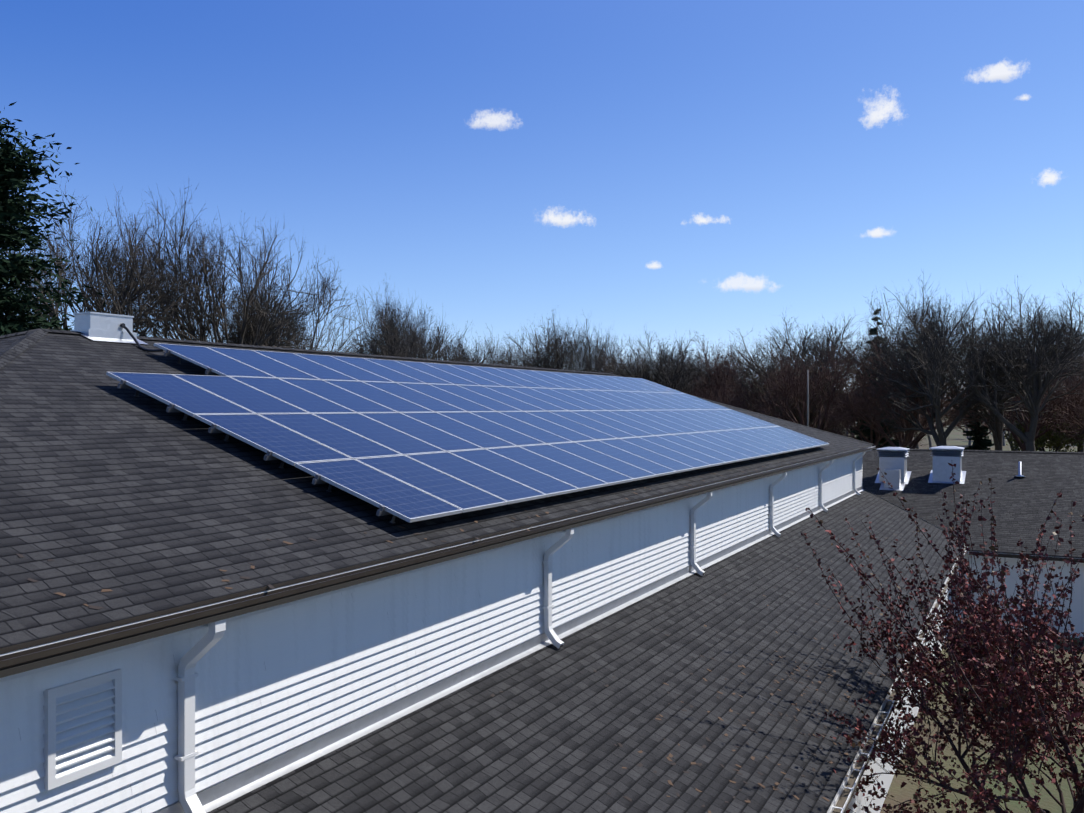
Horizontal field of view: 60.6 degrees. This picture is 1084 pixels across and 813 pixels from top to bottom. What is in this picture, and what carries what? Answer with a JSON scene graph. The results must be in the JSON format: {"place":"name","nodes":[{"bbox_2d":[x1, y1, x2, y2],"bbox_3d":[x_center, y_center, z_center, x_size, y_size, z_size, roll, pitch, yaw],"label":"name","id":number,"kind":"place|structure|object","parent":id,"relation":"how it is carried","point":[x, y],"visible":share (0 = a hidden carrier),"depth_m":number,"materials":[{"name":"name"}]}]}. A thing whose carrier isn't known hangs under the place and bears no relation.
{"place":"outdoors","nodes":[
{"label":"outdoors","id":0,"kind":"place"},
{"bbox_2d":[0,446,875,681],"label":"rain gutter","id":1,"kind":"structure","parent":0,"point":[37,670],"depth_m":7.78,"materials":[{"name":"metal"}]},
{"bbox_2d":[0,332,871,653],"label":"roof","id":2,"kind":"structure","parent":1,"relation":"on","point":[144,506],"depth_m":9.04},
{"bbox_2d":[70,312,146,343],"bbox_3d":[-6.949,-1.231,14.724,0.840,0.458,1.000,0,0,28],"label":"vent box","id":3,"kind":"object","parent":2,"relation":"on","point":[97,326],"visible":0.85,"depth_m":14.49,"materials":[{"name":"white metal"}]},
{"bbox_2d":[120,323,162,351],"bbox_3d":[-6.314,-1.088,14.609,0.877,0.477,0.133,0,0,28],"label":"conduit","id":4,"kind":"object","parent":2,"relation":"on","point":[123,325],"visible":1,"depth_m":14.64,"materials":[{"name":"black metal"}]},
{"bbox_2d":[0,328,873,444],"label":"roof caps","id":5,"kind":"object","parent":2,"relation":"on","point":[11,352],"visible":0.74,"depth_m":15.89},
{"bbox_2d":[117,349,818,522],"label":"array rails","id":6,"kind":"object","parent":2,"relation":"on","point":[268,456],"visible":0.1,"depth_m":10.88,"materials":[{"name":"grey metal"}]},
{"bbox_2d":[106,343,828,522],"bbox_3d":[1.054,0.112,20.860,6.319,2.180,22.200,0,0,28],"label":"solar array","id":7,"kind":"object","parent":6,"relation":"on","point":[409,441],"visible":1,"depth_m":14.79,"materials":[{"name":"blue"}]},
{"bbox_2d":[0,0,1083,395],"label":"sky","id":8,"kind":"structure","parent":0,"point":[712,168],"materials":[{"name":"blue"}]},
{"bbox_2d":[207,490,961,812],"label":"roof","id":9,"kind":"structure","parent":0,"point":[548,728],"depth_m":11.42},
{"bbox_2d":[17,443,938,812],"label":"roof leaf litter","id":10,"kind":"object","parent":9,"relation":"on","point":[665,683],"visible":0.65,"depth_m":11.20,"materials":[{"name":"brown plant"}]},
{"bbox_2d":[156,486,863,812],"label":"roof flashing","id":11,"kind":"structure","parent":9,"relation":"on","point":[228,790],"depth_m":9.85,"materials":[{"name":"metal"}]},
{"bbox_2d":[829,599,936,811],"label":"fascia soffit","id":12,"kind":"structure","parent":9,"relation":"attached to","point":[872,726],"depth_m":12.97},
{"bbox_2d":[829,545,965,812],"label":"gutter","id":13,"kind":"object","parent":12,"relation":"on","point":[846,781],"visible":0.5,"depth_m":12.00,"materials":[{"name":"white metal"}]},
{"bbox_2d":[832,548,966,812],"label":"gutter debris","id":14,"kind":"object","parent":13,"relation":"on","point":[849,784],"visible":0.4,"depth_m":12.10,"materials":[{"name":"brown plant"}]},
{"bbox_2d":[864,489,950,534],"bbox_3d":[12.993,3.767,32.808,0.001,1.303,5.474,0,0,-17],"label":"valley flashing","id":15,"kind":"object","parent":9,"relation":"on","point":[906,511],"visible":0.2,"depth_m":33.09,"materials":[{"name":"metal"}]},
{"bbox_2d":[821,417,1083,812],"bbox_3d":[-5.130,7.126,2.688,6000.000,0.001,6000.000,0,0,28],"label":"ground","id":16,"kind":"structure","parent":0,"point":[907,791],"depth_m":18.08,"materials":[{"name":"plant"}]},
{"bbox_2d":[0,102,104,335],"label":"pine tree","id":17,"kind":"object","parent":16,"relation":"on","point":[14,174],"visible":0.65,"depth_m":31.35,"materials":[{"name":"green plant"}]},
{"bbox_2d":[1,173,200,338],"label":"tall tree","id":18,"kind":"object","parent":16,"relation":"on","point":[127,299],"visible":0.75,"depth_m":52.00,"materials":[{"name":"brown plant"}]},
{"bbox_2d":[73,178,329,349],"bbox_3d":[-18.986,-3.341,57.974,16.125,21.040,14.883,0,0,21],"label":"tall tree","id":19,"kind":"object","parent":16,"relation":"on","point":[189,328],"visible":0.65,"depth_m":54.98,"materials":[{"name":"brown plant"}]},
{"bbox_2d":[222,287,325,350],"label":"tall tree","id":20,"kind":"object","parent":16,"relation":"on","point":[310,335],"depth_m":86.81,"materials":[{"name":"brown plant"}]},
{"bbox_2d":[199,239,382,354],"bbox_3d":[-16.870,-1.684,60.402,8.794,17.752,12.473,0,0,60],"label":"tall tree","id":21,"kind":"object","parent":16,"relation":"on","point":[238,324],"visible":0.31,"depth_m":59.80,"materials":[{"name":"brown plant"}]},
{"bbox_2d":[329,325,413,357],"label":"tall tree","id":22,"kind":"object","parent":16,"relation":"on","point":[364,348],"visible":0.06,"depth_m":84.41,"materials":[{"name":"brown plant"}]},
{"bbox_2d":[346,278,452,360],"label":"tall tree","id":23,"kind":"object","parent":16,"relation":"on","point":[388,343],"visible":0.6,"depth_m":82.84,"materials":[{"name":"brown plant"}]},
{"bbox_2d":[356,297,462,359],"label":"tall tree","id":24,"kind":"object","parent":16,"relation":"on","point":[417,334],"visible":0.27,"depth_m":103.06,"materials":[{"name":"brown plant"}]},
{"bbox_2d":[403,320,501,362],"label":"tall tree","id":25,"kind":"object","parent":16,"relation":"on","point":[454,351],"visible":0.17,"depth_m":97.82,"materials":[{"name":"brown plant"}]},
{"bbox_2d":[450,325,529,366],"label":"tall tree","id":26,"kind":"object","parent":16,"relation":"on","point":[497,360],"visible":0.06,"depth_m":85.68,"materials":[{"name":"brown plant"}]},
{"bbox_2d":[499,343,545,367],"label":"tall tree","id":27,"kind":"object","parent":16,"relation":"on","point":[519,357],"visible":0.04,"depth_m":100.80,"materials":[{"name":"brown plant"}]},
{"bbox_2d":[503,305,591,370],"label":"tall tree","id":28,"kind":"object","parent":16,"relation":"on","point":[553,346],"visible":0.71,"depth_m":89.23,"materials":[{"name":"brown plant"}]},
{"bbox_2d":[535,314,640,372],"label":"tall tree","id":29,"kind":"object","parent":16,"relation":"on","point":[589,359],"visible":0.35,"depth_m":95.75,"materials":[{"name":"brown plant"}]},
{"bbox_2d":[597,350,653,381],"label":"tall tree","id":30,"kind":"object","parent":16,"relation":"on","point":[615,360],"visible":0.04,"depth_m":86.90,"materials":[{"name":"red plant"}]},
{"bbox_2d":[592,333,708,392],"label":"tree","id":31,"kind":"object","parent":16,"relation":"on","point":[616,364],"visible":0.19,"depth_m":84.01,"materials":[{"name":"brown plant"}]},
{"bbox_2d":[598,322,713,393],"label":"tree","id":32,"kind":"object","parent":16,"relation":"on","point":[681,368],"visible":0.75,"depth_m":82.19,"materials":[{"name":"brown plant"}]},
{"bbox_2d":[652,362,709,396],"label":"bare tree","id":33,"kind":"object","parent":16,"relation":"on","point":[690,386],"visible":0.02,"depth_m":90.99,"materials":[{"name":"beige plant"}]},
{"bbox_2d":[687,372,750,408],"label":"tree","id":34,"kind":"object","parent":16,"relation":"on","point":[720,400],"visible":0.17,"depth_m":72.48,"materials":[{"name":"red plant"}]},
{"bbox_2d":[684,333,753,406],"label":"tall tree","id":35,"kind":"object","parent":16,"relation":"on","point":[715,376],"visible":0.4,"depth_m":88.27,"materials":[{"name":"red plant"}]},
{"bbox_2d":[707,351,752,398],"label":"bare tree","id":36,"kind":"object","parent":16,"relation":"on","point":[727,369],"depth_m":98.84,"materials":[{"name":"brown plant"}]},
{"bbox_2d":[687,349,782,406],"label":"tree","id":37,"kind":"object","parent":16,"relation":"on","point":[726,374],"visible":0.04,"depth_m":91.06,"materials":[{"name":"brown plant"}]},
{"bbox_2d":[716,357,828,429],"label":"bare tree","id":38,"kind":"object","parent":16,"relation":"on","point":[752,401],"visible":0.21,"depth_m":75.81,"materials":[{"name":"red plant"}]},
{"bbox_2d":[718,305,870,425],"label":"tree","id":39,"kind":"object","parent":16,"relation":"on","point":[811,351],"visible":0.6,"depth_m":75.47,"materials":[{"name":"brown plant"}]},
{"bbox_2d":[807,370,808,425],"bbox_3d":[16.493,2.439,57.552,0.140,9.400,0.121,0,0,28],"label":"utility pole","id":40,"kind":"object","parent":16,"relation":"on","point":[807,399],"visible":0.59,"depth_m":57.52,"materials":[{"name":"grey"}]},
{"bbox_2d":[749,336,874,430],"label":"tree","id":41,"kind":"object","parent":16,"relation":"on","point":[792,384],"visible":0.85,"depth_m":69.05,"materials":[{"name":"red plant"}]},
{"bbox_2d":[775,386,854,435],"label":"tree","id":42,"kind":"object","parent":16,"relation":"on","point":[836,422],"visible":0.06,"depth_m":75.83,"materials":[{"name":"red plant"}]},
{"bbox_2d":[736,350,895,431],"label":"tree","id":43,"kind":"object","parent":16,"relation":"on","point":[794,411],"visible":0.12,"depth_m":73.23,"materials":[{"name":"beige plant"}]},
{"bbox_2d":[764,305,953,407],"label":"tree","id":44,"kind":"object","parent":16,"relation":"on","point":[880,332],"visible":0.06,"depth_m":80.30,"materials":[{"name":"brown plant"}]},
{"bbox_2d":[814,371,935,447],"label":"tree","id":45,"kind":"object","parent":16,"relation":"on","point":[847,427],"visible":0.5,"depth_m":66.94,"materials":[{"name":"red plant"}]},
{"bbox_2d":[850,308,908,447],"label":"spruce tree","id":46,"kind":"object","parent":16,"relation":"on","point":[866,431],"visible":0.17,"depth_m":69.30,"materials":[{"name":"green plant"}]},
{"bbox_2d":[842,383,932,448],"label":"tree","id":47,"kind":"object","parent":16,"relation":"on","point":[914,433],"visible":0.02,"depth_m":94.61,"materials":[{"name":"beige plant"}]},
{"bbox_2d":[846,589,950,812],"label":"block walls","id":48,"kind":"structure","parent":16,"relation":"on","point":[859,800],"depth_m":16.36,"materials":[{"name":"white concrete"}]},
{"bbox_2d":[826,329,1006,447],"bbox_3d":[25.329,0.662,65.370,11.686,13.002,11.372,0,0,6],"label":"tree","id":49,"kind":"object","parent":16,"relation":"on","point":[907,436],"visible":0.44,"depth_m":64.37,"materials":[{"name":"red plant"}]},
{"bbox_2d":[854,379,989,448],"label":"tree","id":50,"kind":"object","parent":16,"relation":"on","point":[914,442],"visible":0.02,"depth_m":77.10,"materials":[{"name":"red plant"}]},
{"bbox_2d":[927,401,944,447],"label":"tree","id":51,"kind":"object","parent":16,"relation":"on","point":[930,444],"depth_m":138.38,"materials":[{"name":"beige plant"}]},
{"bbox_2d":[800,463,1083,812],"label":"crabapple tree","id":52,"kind":"object","parent":16,"relation":"on","point":[1008,692],"visible":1,"depth_m":11.92,"materials":[{"name":"red plant"}]},
{"bbox_2d":[854,271,1072,445],"bbox_3d":[27.621,-0.990,59.868,14.087,16.322,15.262,0,0,11],"label":"tree","id":53,"kind":"object","parent":16,"relation":"on","point":[941,436],"visible":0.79,"depth_m":60.53,"materials":[{"name":"brown plant"}]},
{"bbox_2d":[963,407,993,449],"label":"spruce tree","id":54,"kind":"object","parent":16,"relation":"on","point":[981,441],"visible":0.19,"depth_m":75.75,"materials":[{"name":"green plant"}]},
{"bbox_2d":[935,389,1028,435],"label":"tree","id":55,"kind":"object","parent":16,"relation":"on","point":[981,421],"visible":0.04,"depth_m":80.93,"materials":[{"name":"red plant"}]},
{"bbox_2d":[888,288,1078,450],"bbox_3d":[29.579,-0.339,63.167,11.631,15.028,11.878,0,0,18],"label":"tree","id":56,"kind":"object","parent":16,"relation":"on","point":[997,434],"visible":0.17,"depth_m":60.94,"materials":[{"name":"brown plant"}]},
{"bbox_2d":[902,276,1083,450],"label":"tree","id":57,"kind":"object","parent":16,"relation":"on","point":[1045,340],"visible":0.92,"depth_m":57.22,"materials":[{"name":"brown plant"}]},
{"bbox_2d":[987,412,1021,450],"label":"tree","id":58,"kind":"object","parent":16,"relation":"on","point":[1007,438],"visible":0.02,"depth_m":102.53,"materials":[{"name":"brown plant"}]},
{"bbox_2d":[962,347,1083,450],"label":"tree","id":59,"kind":"object","parent":16,"relation":"on","point":[1026,428],"visible":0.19,"depth_m":72.31,"materials":[{"name":"red plant"}]},
{"bbox_2d":[1004,403,1083,451],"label":"spring tree","id":60,"kind":"object","parent":16,"relation":"on","point":[1053,443],"visible":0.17,"depth_m":82.07,"materials":[{"name":"plant"}]},
{"bbox_2d":[1014,310,1083,451],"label":"tree","id":61,"kind":"object","parent":16,"relation":"on","point":[1079,447],"visible":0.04,"depth_m":82.48,"materials":[{"name":"brown plant"}]},
{"bbox_2d":[1029,366,1083,445],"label":"tree","id":62,"kind":"object","parent":16,"relation":"on","point":[1072,414],"visible":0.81,"depth_m":61.86,"materials":[{"name":"red plant"}]},
{"bbox_2d":[1038,349,1083,439],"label":"tree","id":63,"kind":"object","parent":16,"relation":"on","point":[1074,411],"visible":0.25,"depth_m":69.13,"materials":[{"name":"red plant"}]},
{"bbox_2d":[1062,395,1083,444],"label":"tree","id":64,"kind":"object","parent":16,"relation":"on","point":[1074,416],"visible":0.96,"depth_m":57.31,"materials":[{"name":"red plant"}]},
{"bbox_2d":[951,544,1083,637],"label":"wing walls","id":65,"kind":"structure","parent":0,"point":[1076,614],"depth_m":29.04,"materials":[{"name":"white paint"}]},
{"bbox_2d":[862,449,1083,558],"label":"wing roof","id":66,"kind":"structure","parent":65,"relation":"on","point":[1021,507],"depth_m":33.17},
{"bbox_2d":[879,469,904,490],"bbox_3d":[13.296,2.769,35.194,0.850,0.748,0.800,0,0,28],"label":"roof vent","id":67,"kind":"object","parent":66,"relation":"on","point":[893,477],"visible":0.96,"depth_m":34.98,"materials":[{"name":"white metal"}]},
{"bbox_2d":[875,447,911,483],"bbox_3d":[13.600,2.256,35.939,1.200,1.366,1.200,0,0,28],"label":"roof vent","id":68,"kind":"object","parent":66,"relation":"on","point":[892,457],"visible":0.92,"depth_m":35.58,"materials":[{"name":"white metal"}]},
{"bbox_2d":[928,446,965,483],"bbox_3d":[15.381,2.188,35.221,1.250,1.366,1.200,0,0,28],"label":"roof vent","id":69,"kind":"object","parent":66,"relation":"on","point":[943,457],"visible":0.98,"depth_m":34.84,"materials":[{"name":"white metal"}]},
{"bbox_2d":[875,448,1083,453],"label":"roof ridge cap","id":70,"kind":"object","parent":66,"relation":"on","point":[1009,451],"depth_m":36.46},
{"bbox_2d":[1015,461,1025,476],"bbox_3d":[17.663,2.310,34.294,0.400,0.550,0.400,0,0,28],"label":"vent pipe","id":71,"kind":"object","parent":66,"relation":"on","point":[1019,469],"visible":1,"depth_m":34.26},
{"bbox_2d":[969,551,1083,562],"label":"wing gutter","id":72,"kind":"object","parent":66,"relation":"attached to","point":[1030,557],"visible":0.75,"depth_m":28.83,"materials":[{"name":"metal"}]},
{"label":"block walls","id":73,"kind":"object","parent":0,"visible":0},
{"bbox_2d":[0,452,862,812],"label":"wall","id":74,"kind":"structure","parent":73,"relation":"attached to","point":[332,660],"depth_m":8.78,"materials":[{"name":"white plastic"}]},
{"bbox_2d":[43,669,121,789],"bbox_3d":[-3.143,2.197,6.367,0.056,0.660,0.560,0,0,28],"label":"louvre vent","id":75,"kind":"object","parent":74,"relation":"attached to","point":[78,751],"visible":1,"depth_m":6.34,"materials":[{"name":"white plastic"}]},
{"bbox_2d":[19,473,809,812],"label":"siding joints","id":76,"kind":"object","parent":74,"relation":"attached to","point":[307,699],"visible":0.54,"depth_m":8.36,"materials":[{"name":"grey"}]},
{"bbox_2d":[174,451,864,812],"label":"downspouts","id":77,"kind":"object","parent":74,"relation":"attached to","point":[184,757],"visible":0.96,"depth_m":7.08,"materials":[{"name":"white metal"}]}
]}

